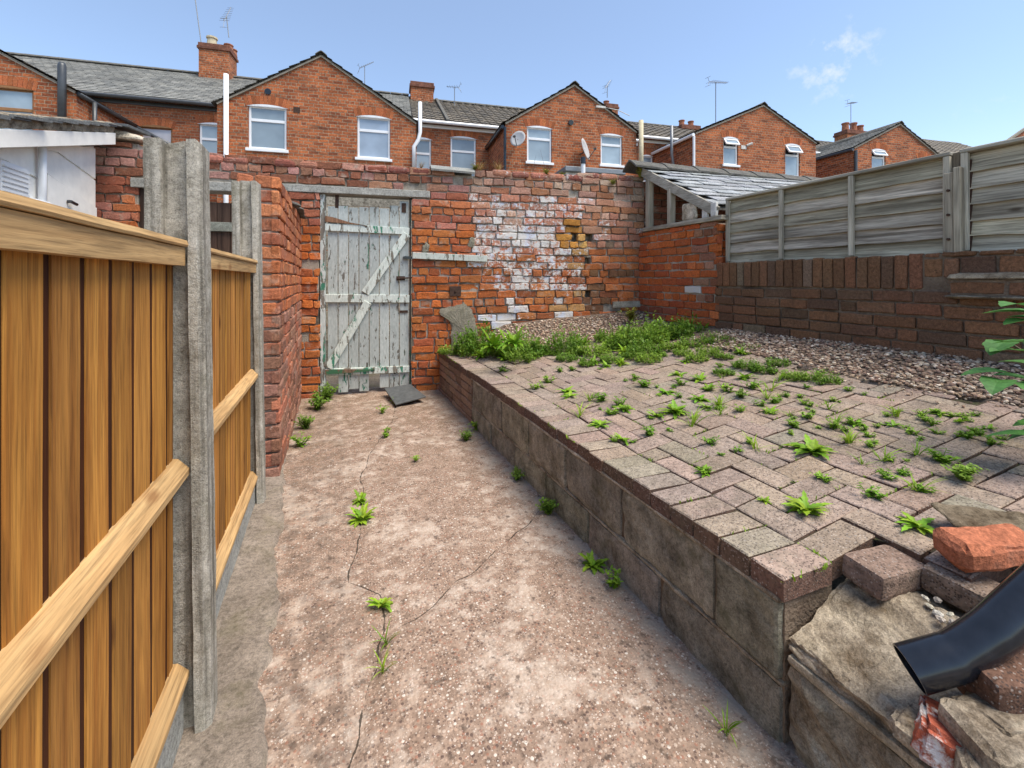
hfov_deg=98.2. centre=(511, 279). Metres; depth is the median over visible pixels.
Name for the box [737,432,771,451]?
weed
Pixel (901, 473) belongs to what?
weed
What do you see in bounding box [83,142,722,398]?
back wall
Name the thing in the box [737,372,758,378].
weed
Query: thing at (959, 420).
weed
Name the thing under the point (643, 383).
weed
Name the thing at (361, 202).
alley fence
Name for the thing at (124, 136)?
mortar fillet
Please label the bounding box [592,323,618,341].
weed clump
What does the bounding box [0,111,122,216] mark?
shed
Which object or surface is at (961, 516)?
stone slab
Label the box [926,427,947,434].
weed
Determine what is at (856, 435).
weed
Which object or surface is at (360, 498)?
weed
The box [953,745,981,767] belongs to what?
rubble stone
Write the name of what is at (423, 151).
window
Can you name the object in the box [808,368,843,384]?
weed clump
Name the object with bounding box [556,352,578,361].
weed clump
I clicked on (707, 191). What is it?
shed
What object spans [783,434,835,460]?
weed
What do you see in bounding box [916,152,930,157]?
window
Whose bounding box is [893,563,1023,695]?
drainpipe
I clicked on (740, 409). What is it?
weed
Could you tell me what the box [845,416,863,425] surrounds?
weed
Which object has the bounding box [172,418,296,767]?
path edge
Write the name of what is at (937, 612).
pebble
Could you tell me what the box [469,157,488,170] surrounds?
dry grass
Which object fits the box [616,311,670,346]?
weed clump
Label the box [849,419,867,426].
weed
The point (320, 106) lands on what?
brick house
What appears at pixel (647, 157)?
window
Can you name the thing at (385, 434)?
weed
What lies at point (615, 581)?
weed
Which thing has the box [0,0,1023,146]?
sky
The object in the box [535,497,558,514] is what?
weed
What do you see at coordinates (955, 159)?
fence post
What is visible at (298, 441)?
weed
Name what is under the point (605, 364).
weed
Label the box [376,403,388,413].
weed
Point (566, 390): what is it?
weed
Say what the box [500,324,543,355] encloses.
weed clump
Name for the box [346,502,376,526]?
weed
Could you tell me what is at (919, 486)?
weed
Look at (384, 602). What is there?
weed
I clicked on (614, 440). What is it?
weed
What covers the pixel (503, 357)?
weed clump
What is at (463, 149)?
window
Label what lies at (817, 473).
weed
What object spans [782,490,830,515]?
weed
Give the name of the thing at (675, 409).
weed
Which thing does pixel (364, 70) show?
tv aerial
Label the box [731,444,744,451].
weed
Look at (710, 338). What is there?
weed clump
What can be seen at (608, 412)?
weed
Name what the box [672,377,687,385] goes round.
weed
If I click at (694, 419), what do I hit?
weed
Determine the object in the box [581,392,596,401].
weed
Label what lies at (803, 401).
weed
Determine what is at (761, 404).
weed
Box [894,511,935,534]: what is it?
weed
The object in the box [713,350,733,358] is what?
weed clump
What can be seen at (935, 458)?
weed
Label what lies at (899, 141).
brick house
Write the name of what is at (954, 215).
fence post
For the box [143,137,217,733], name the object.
concrete post
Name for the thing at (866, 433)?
weed
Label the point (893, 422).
weed
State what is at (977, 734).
rubble stone
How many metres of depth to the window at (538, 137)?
12.84 m
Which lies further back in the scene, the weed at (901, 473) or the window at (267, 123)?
the window at (267, 123)
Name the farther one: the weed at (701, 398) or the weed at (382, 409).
the weed at (382, 409)
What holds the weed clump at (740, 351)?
on the patio
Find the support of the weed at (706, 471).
on the patio
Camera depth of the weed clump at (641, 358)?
3.48 m
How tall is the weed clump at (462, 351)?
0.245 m
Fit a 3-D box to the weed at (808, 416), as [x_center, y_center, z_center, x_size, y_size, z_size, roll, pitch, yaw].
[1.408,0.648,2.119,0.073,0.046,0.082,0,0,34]
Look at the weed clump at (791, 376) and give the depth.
2.70 m
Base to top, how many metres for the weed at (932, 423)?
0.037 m
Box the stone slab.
[930,502,1023,530]
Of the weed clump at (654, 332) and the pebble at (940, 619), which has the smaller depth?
the pebble at (940, 619)
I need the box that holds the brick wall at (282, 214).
[237,173,305,476]
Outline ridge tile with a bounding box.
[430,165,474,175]
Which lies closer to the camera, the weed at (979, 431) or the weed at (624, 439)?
the weed at (979, 431)
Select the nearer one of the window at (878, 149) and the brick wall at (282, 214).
the brick wall at (282, 214)
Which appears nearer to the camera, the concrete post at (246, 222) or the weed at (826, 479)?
the weed at (826, 479)
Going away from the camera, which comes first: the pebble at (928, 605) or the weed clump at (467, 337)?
the pebble at (928, 605)
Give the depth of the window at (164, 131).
12.37 m
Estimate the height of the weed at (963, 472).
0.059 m
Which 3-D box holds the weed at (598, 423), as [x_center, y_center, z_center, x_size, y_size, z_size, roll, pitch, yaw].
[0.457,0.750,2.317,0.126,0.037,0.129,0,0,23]
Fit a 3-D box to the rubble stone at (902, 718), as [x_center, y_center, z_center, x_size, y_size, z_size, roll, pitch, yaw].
[0.824,0.911,0.899,0.114,0.051,0.075,8,5,-33]
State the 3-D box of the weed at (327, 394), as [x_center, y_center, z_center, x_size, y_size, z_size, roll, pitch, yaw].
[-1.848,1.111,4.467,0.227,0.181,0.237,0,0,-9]
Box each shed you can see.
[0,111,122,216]
[623,160,819,231]
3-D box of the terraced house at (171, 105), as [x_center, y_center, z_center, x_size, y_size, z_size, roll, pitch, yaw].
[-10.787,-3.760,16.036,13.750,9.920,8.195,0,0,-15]
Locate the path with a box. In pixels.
[258,384,806,767]
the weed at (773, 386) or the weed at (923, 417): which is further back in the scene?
the weed at (773, 386)
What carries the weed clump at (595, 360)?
on the patio
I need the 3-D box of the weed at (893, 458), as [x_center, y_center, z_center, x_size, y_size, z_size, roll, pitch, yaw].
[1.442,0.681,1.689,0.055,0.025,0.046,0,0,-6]
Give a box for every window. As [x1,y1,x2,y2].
[0,75,37,129]
[135,117,176,145]
[194,115,216,152]
[243,96,290,153]
[353,107,393,161]
[416,131,434,168]
[447,130,478,175]
[524,118,554,165]
[597,126,625,167]
[643,149,653,181]
[720,130,740,167]
[783,137,803,175]
[869,143,888,167]
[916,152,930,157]
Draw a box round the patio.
[438,340,1023,601]
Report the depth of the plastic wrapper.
0.85 m
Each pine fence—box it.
[0,190,189,767]
[211,248,257,618]
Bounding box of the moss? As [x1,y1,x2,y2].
[447,342,932,581]
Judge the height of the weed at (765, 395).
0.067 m
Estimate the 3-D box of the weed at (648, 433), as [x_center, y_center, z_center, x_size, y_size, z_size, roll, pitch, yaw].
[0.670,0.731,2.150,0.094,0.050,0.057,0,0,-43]
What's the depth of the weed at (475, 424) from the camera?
3.52 m
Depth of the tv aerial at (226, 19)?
15.91 m
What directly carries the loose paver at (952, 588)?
on the retaining wall at (821, 678)
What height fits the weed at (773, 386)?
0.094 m
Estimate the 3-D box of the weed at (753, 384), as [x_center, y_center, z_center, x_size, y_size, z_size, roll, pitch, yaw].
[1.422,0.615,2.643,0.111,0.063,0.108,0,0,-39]
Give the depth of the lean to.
9.57 m
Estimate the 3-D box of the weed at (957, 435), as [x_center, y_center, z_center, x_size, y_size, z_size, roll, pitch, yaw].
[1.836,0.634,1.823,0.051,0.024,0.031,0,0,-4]
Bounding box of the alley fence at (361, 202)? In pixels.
[326,197,411,368]
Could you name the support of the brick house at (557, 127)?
on the ground at (374, 380)
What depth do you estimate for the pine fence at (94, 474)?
0.74 m
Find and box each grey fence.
[725,152,953,262]
[960,136,1023,250]
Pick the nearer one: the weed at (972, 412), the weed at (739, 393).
the weed at (972, 412)
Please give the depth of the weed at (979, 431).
1.81 m
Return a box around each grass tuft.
[364,648,397,678]
[369,618,397,649]
[703,700,743,746]
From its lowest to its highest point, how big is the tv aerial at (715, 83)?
1.884 m
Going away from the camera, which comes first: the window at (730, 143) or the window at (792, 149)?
the window at (730, 143)
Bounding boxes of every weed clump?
[436,344,459,354]
[452,318,501,353]
[452,332,485,357]
[471,346,486,359]
[478,327,508,354]
[482,336,502,356]
[495,324,525,349]
[497,350,508,360]
[499,330,523,353]
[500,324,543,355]
[504,345,540,362]
[520,338,548,357]
[544,323,587,352]
[546,348,561,355]
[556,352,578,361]
[563,347,584,355]
[576,339,612,357]
[577,356,595,366]
[579,334,590,344]
[589,355,602,364]
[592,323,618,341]
[598,353,621,363]
[603,329,630,349]
[611,325,655,348]
[612,343,629,356]
[615,358,628,366]
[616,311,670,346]
[618,307,638,320]
[621,346,647,359]
[626,337,663,354]
[634,349,662,363]
[642,316,678,342]
[648,350,667,357]
[652,316,695,339]
[658,337,688,350]
[665,312,707,332]
[672,347,692,355]
[677,334,709,347]
[683,350,709,362]
[694,343,723,355]
[697,330,736,344]
[712,365,736,375]
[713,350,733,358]
[731,346,747,355]
[731,357,760,370]
[737,342,760,348]
[751,360,777,373]
[764,356,790,366]
[781,368,810,380]
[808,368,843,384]
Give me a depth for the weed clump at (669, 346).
3.76 m
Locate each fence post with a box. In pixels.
[943,159,972,251]
[951,152,960,171]
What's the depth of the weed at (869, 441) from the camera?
1.81 m
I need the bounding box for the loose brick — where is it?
[933,523,1023,572]
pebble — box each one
[921,594,929,601]
[924,603,934,608]
[932,609,943,616]
[933,597,941,602]
[935,615,945,623]
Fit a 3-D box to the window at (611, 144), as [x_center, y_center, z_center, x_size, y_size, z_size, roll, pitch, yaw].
[2.999,-4.005,13.404,0.948,1.230,0.150,0,0,-15]
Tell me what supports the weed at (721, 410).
on the patio
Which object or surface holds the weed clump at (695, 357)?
on the patio
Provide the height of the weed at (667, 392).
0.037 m
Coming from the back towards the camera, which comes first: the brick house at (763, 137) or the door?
the brick house at (763, 137)
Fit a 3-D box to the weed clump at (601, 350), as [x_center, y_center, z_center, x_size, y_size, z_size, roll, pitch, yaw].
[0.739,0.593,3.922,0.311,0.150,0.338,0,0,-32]
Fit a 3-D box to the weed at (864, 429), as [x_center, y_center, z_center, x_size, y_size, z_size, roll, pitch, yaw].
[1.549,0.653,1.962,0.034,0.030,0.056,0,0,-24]
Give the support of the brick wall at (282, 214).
on the ground at (374, 380)
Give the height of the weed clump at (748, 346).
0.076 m
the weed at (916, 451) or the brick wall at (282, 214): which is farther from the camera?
the brick wall at (282, 214)
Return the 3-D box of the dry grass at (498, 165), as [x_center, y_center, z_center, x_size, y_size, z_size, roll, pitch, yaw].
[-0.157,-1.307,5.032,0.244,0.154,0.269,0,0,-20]
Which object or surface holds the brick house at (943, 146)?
on the ground at (374, 380)
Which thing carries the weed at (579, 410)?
on the patio
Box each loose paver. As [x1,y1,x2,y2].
[842,544,924,600]
[921,562,999,611]
[957,649,1023,713]
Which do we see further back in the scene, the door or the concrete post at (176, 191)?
the door
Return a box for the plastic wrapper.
[910,694,961,767]
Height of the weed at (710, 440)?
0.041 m
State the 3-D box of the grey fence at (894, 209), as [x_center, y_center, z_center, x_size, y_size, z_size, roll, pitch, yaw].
[2.436,-0.479,3.561,0.075,0.638,1.705,0,0,-22]
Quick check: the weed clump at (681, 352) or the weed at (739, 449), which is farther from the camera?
the weed clump at (681, 352)
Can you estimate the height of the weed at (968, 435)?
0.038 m
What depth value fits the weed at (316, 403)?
4.10 m
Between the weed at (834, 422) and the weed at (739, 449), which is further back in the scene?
the weed at (834, 422)
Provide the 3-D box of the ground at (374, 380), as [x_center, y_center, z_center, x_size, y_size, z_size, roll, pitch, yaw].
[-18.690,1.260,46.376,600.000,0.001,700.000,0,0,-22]
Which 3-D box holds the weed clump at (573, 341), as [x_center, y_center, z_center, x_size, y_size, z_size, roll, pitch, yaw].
[0.515,0.543,4.188,0.444,0.285,0.409,0,0,14]
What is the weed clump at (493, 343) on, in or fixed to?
on the patio
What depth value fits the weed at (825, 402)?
2.22 m
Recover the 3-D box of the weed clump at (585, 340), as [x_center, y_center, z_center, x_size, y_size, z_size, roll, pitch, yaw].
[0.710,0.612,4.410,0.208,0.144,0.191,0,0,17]
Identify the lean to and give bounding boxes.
[554,166,625,175]
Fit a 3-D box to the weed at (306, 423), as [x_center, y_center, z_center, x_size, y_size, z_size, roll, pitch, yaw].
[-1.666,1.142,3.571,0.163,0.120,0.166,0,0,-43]
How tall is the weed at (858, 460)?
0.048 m
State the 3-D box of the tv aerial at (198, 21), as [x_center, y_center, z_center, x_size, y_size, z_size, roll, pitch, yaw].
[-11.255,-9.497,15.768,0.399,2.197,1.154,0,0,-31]
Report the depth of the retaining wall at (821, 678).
1.21 m
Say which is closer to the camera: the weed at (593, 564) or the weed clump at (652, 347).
the weed at (593, 564)
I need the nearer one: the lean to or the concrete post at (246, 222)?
the concrete post at (246, 222)
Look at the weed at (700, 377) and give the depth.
2.91 m
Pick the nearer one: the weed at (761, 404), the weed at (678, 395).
the weed at (761, 404)
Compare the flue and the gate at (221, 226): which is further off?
the flue
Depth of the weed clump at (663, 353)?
3.61 m
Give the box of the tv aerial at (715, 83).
[705,76,727,121]
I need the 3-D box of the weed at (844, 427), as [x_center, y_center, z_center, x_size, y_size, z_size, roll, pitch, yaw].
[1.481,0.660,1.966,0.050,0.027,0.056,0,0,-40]
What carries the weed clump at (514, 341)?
on the patio
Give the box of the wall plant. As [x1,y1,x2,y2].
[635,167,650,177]
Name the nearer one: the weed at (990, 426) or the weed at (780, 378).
the weed at (990, 426)
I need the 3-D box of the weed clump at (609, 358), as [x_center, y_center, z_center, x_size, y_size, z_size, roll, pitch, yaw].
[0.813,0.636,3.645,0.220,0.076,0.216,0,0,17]
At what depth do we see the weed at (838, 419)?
2.01 m
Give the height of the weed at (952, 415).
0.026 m
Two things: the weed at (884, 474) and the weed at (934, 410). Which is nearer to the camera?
the weed at (884, 474)
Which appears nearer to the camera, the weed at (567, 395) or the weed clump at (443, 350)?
the weed at (567, 395)
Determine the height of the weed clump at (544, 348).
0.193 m
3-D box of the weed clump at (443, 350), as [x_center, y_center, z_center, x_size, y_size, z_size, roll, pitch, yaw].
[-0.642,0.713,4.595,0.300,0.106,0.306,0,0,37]
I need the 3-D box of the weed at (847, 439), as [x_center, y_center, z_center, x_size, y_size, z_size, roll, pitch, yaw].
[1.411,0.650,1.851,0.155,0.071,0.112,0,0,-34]
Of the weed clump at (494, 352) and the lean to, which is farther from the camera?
the lean to
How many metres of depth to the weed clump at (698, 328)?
4.39 m
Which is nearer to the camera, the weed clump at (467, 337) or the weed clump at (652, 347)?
the weed clump at (652, 347)
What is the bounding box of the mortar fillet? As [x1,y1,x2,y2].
[112,129,143,144]
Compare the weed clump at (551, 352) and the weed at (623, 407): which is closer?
the weed at (623, 407)
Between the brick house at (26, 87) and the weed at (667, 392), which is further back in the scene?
the brick house at (26, 87)
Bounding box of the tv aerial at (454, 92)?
[446,82,461,105]
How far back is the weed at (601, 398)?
2.69 m
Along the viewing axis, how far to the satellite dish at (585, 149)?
12.91 m
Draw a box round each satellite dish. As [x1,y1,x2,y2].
[510,131,524,145]
[580,138,596,159]
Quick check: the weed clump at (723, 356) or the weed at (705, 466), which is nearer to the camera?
the weed at (705, 466)
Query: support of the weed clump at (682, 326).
on the gravel
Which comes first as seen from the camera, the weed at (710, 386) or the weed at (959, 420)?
the weed at (959, 420)
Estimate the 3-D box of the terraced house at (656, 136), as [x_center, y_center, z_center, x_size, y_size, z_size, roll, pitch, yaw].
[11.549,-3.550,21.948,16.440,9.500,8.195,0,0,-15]
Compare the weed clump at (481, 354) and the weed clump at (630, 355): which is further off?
the weed clump at (481, 354)
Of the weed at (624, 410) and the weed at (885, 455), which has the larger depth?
the weed at (624, 410)
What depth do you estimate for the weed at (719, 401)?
2.40 m
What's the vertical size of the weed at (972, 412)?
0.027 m
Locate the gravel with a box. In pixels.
[445,310,1023,416]
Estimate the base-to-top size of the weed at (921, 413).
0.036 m
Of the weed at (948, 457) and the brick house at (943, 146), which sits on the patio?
the weed at (948, 457)
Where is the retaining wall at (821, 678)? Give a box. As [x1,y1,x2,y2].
[439,357,965,767]
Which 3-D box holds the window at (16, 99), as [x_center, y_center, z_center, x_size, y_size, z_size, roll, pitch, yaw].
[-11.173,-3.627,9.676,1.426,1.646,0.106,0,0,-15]
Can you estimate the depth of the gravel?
2.92 m
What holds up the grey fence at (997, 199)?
on the boundary wall at (940, 303)
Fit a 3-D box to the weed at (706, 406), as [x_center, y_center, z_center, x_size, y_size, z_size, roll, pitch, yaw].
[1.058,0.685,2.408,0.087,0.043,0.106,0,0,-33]
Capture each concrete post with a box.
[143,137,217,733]
[231,180,265,503]
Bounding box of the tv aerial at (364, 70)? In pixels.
[357,61,373,83]
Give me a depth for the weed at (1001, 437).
1.76 m
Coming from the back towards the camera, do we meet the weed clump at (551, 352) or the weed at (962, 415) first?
the weed clump at (551, 352)
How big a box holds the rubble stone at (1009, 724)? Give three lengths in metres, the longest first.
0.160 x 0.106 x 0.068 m
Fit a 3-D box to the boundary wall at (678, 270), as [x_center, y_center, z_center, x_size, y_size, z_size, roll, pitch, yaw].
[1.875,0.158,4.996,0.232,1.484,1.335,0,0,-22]
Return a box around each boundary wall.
[638,221,725,327]
[715,249,1023,366]
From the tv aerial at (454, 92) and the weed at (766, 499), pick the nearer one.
the weed at (766, 499)
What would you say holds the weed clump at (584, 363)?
on the patio
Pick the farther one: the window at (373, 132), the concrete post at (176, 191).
the window at (373, 132)
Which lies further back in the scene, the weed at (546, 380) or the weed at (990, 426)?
the weed at (546, 380)
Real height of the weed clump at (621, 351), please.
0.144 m
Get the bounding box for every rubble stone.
[889,703,918,757]
[938,697,1023,767]
[951,691,1023,736]
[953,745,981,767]
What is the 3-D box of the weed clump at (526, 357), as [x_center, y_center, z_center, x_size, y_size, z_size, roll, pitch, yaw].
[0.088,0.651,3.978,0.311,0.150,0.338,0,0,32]
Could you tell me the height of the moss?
0.209 m
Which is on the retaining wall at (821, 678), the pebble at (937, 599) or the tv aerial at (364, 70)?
the pebble at (937, 599)
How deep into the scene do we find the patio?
1.80 m
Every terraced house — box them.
[7,35,411,201]
[409,81,638,176]
[603,100,866,181]
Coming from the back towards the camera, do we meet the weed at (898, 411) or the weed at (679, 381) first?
the weed at (679, 381)
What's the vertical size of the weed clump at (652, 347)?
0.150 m
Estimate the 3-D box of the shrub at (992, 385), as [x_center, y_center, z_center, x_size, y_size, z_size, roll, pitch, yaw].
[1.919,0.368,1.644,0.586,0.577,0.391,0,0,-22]
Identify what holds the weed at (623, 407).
on the patio
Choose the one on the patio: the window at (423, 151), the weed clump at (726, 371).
the weed clump at (726, 371)
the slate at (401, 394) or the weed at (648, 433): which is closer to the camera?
the weed at (648, 433)
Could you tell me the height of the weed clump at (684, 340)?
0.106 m
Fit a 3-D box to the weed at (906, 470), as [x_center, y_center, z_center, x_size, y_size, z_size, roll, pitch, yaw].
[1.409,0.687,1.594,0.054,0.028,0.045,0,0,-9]
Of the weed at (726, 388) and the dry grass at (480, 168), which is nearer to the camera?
the weed at (726, 388)
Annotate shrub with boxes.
[477,148,549,170]
[961,301,1023,439]
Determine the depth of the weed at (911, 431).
1.88 m
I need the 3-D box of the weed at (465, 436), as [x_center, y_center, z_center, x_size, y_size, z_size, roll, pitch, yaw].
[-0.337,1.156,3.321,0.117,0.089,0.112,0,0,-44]
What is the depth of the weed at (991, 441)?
1.73 m
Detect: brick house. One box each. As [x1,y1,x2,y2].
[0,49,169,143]
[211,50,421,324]
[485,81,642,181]
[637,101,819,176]
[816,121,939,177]
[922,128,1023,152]
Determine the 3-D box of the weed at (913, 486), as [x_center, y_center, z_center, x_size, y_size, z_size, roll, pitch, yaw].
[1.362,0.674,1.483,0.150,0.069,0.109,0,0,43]
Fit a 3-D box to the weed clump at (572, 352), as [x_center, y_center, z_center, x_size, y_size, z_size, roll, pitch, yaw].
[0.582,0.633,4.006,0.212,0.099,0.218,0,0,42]
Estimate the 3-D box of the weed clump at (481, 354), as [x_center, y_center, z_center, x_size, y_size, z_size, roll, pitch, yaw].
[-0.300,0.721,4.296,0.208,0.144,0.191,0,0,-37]
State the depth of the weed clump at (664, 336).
4.18 m
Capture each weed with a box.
[290,431,313,447]
[293,414,314,429]
[308,391,331,409]
[318,382,339,398]
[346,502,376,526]
[352,489,366,506]
[365,597,392,611]
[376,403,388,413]
[381,427,389,437]
[459,428,472,440]
[468,421,477,430]
[498,364,507,371]
[511,466,524,480]
[530,380,541,389]
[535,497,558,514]
[543,375,555,382]
[558,386,576,393]
[562,390,577,398]
[572,402,591,417]
[578,550,608,574]
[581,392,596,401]
[588,418,609,427]
[591,392,608,401]
[600,360,611,367]
[602,407,618,414]
[605,564,623,588]
[609,435,619,441]
[613,396,627,404]
[613,432,629,445]
[614,404,634,413]
[616,404,630,411]
[634,379,653,387]
[640,426,655,435]
[646,409,664,421]
[656,388,675,395]
[658,399,690,419]
[668,371,687,377]
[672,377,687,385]
[674,406,715,426]
[675,392,682,397]
[688,372,707,382]
[689,394,709,402]
[694,464,709,477]
[697,402,711,409]
[697,465,713,474]
[700,383,716,388]
[703,435,720,445]
[706,405,732,414]
[707,394,730,405]
[717,381,732,392]
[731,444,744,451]
[733,404,745,411]
[735,387,750,397]
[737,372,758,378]
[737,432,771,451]
[739,376,761,389]
[751,399,766,406]
[756,496,770,503]
[757,387,772,398]
[760,406,778,413]
[761,378,791,391]
[765,370,797,381]
[768,396,781,402]
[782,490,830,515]
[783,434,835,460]
[797,397,811,404]
[801,411,815,419]
[809,471,830,478]
[816,473,836,482]
[818,400,840,409]
[819,413,857,426]
[825,417,839,428]
[835,430,862,443]
[839,425,851,431]
[843,386,854,390]
[844,429,860,442]
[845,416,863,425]
[848,452,871,466]
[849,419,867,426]
[856,423,868,430]
[856,482,887,500]
[859,439,882,446]
[861,431,876,437]
[868,445,906,461]
[874,468,901,480]
[880,404,904,416]
[880,419,901,427]
[882,411,896,416]
[884,455,895,462]
[893,471,949,493]
[894,469,912,475]
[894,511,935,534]
[896,465,909,472]
[901,425,919,435]
[903,439,933,455]
[912,409,929,415]
[914,484,936,492]
[918,414,931,421]
[919,445,963,464]
[921,417,941,425]
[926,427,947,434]
[926,449,948,461]
[928,408,951,417]
[929,408,943,413]
[941,462,989,481]
[946,411,959,417]
[953,418,967,421]
[953,431,965,436]
[956,412,973,417]
[959,430,977,439]
[969,410,982,415]
[971,427,986,435]
[976,424,995,431]
[983,435,1006,445]
[996,434,1008,439]
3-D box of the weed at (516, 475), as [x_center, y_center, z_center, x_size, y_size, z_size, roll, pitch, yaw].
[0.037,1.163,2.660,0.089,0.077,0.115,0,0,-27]
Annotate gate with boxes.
[140,188,231,252]
[320,194,411,395]
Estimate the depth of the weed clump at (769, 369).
2.92 m
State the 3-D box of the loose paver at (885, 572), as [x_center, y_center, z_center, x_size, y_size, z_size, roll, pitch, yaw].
[1.009,0.788,1.201,0.186,0.066,0.105,2,3,-19]
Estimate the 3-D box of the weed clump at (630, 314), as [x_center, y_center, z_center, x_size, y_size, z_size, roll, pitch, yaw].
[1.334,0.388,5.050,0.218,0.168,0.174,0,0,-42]
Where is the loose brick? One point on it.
(996, 547)
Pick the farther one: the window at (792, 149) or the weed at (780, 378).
the window at (792, 149)
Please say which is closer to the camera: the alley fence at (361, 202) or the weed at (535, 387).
the weed at (535, 387)
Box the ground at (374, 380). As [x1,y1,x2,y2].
[326,337,1012,590]
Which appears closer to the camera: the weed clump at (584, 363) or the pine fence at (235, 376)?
the pine fence at (235, 376)
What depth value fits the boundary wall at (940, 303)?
3.02 m
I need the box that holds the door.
[47,174,96,216]
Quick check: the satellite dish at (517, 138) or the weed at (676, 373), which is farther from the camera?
the satellite dish at (517, 138)
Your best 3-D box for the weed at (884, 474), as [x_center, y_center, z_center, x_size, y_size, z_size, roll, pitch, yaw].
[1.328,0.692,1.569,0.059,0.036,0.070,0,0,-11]
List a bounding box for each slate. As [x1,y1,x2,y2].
[115,123,150,135]
[384,384,425,404]
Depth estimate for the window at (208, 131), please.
12.70 m
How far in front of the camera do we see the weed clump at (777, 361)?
3.04 m
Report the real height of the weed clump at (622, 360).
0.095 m
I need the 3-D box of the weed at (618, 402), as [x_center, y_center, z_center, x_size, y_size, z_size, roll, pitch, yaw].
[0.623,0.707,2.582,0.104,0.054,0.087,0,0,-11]
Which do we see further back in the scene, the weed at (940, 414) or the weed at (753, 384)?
the weed at (753, 384)
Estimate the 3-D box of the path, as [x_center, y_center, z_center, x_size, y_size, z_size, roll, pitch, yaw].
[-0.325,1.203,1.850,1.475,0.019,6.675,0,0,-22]
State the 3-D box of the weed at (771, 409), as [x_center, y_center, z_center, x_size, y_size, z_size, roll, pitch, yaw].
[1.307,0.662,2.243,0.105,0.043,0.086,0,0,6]
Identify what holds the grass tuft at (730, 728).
on the path
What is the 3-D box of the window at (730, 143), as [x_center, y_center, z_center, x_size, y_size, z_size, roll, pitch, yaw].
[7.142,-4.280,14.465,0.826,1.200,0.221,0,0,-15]
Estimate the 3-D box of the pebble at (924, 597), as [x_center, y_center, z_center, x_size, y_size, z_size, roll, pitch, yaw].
[1.053,0.811,1.131,0.013,0.012,0.020,0,0,-2]
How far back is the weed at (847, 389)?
2.42 m
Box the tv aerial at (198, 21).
[195,0,200,41]
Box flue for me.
[581,157,585,172]
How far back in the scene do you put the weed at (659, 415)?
2.35 m
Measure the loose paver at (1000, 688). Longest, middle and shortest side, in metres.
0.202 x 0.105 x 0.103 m
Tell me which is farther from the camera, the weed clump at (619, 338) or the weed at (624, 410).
the weed clump at (619, 338)
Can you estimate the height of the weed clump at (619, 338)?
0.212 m
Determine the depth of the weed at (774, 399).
2.36 m
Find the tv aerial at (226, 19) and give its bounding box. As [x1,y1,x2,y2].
[220,7,231,37]
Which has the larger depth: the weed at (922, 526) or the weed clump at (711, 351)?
the weed clump at (711, 351)
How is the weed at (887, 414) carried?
on the patio
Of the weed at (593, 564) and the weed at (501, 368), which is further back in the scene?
the weed at (501, 368)
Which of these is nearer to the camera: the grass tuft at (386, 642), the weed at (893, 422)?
the grass tuft at (386, 642)
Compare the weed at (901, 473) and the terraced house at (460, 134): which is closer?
the weed at (901, 473)
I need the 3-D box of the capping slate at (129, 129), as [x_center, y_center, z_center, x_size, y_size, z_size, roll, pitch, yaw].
[-3.806,-1.442,4.120,0.649,0.084,0.270,0,0,-15]
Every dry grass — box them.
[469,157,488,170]
[491,159,504,169]
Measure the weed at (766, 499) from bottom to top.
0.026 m
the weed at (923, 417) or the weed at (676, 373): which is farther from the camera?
the weed at (676, 373)
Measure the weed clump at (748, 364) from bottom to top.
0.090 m
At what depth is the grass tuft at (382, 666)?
1.36 m
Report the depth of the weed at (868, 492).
1.47 m
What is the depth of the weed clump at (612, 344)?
4.00 m
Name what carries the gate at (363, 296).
attached to the back wall at (496, 249)
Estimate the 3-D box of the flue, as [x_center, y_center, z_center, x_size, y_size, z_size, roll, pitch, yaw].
[1.499,-1.840,9.345,0.110,1.480,0.110,0,0,-15]
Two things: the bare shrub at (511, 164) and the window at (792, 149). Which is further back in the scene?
the window at (792, 149)

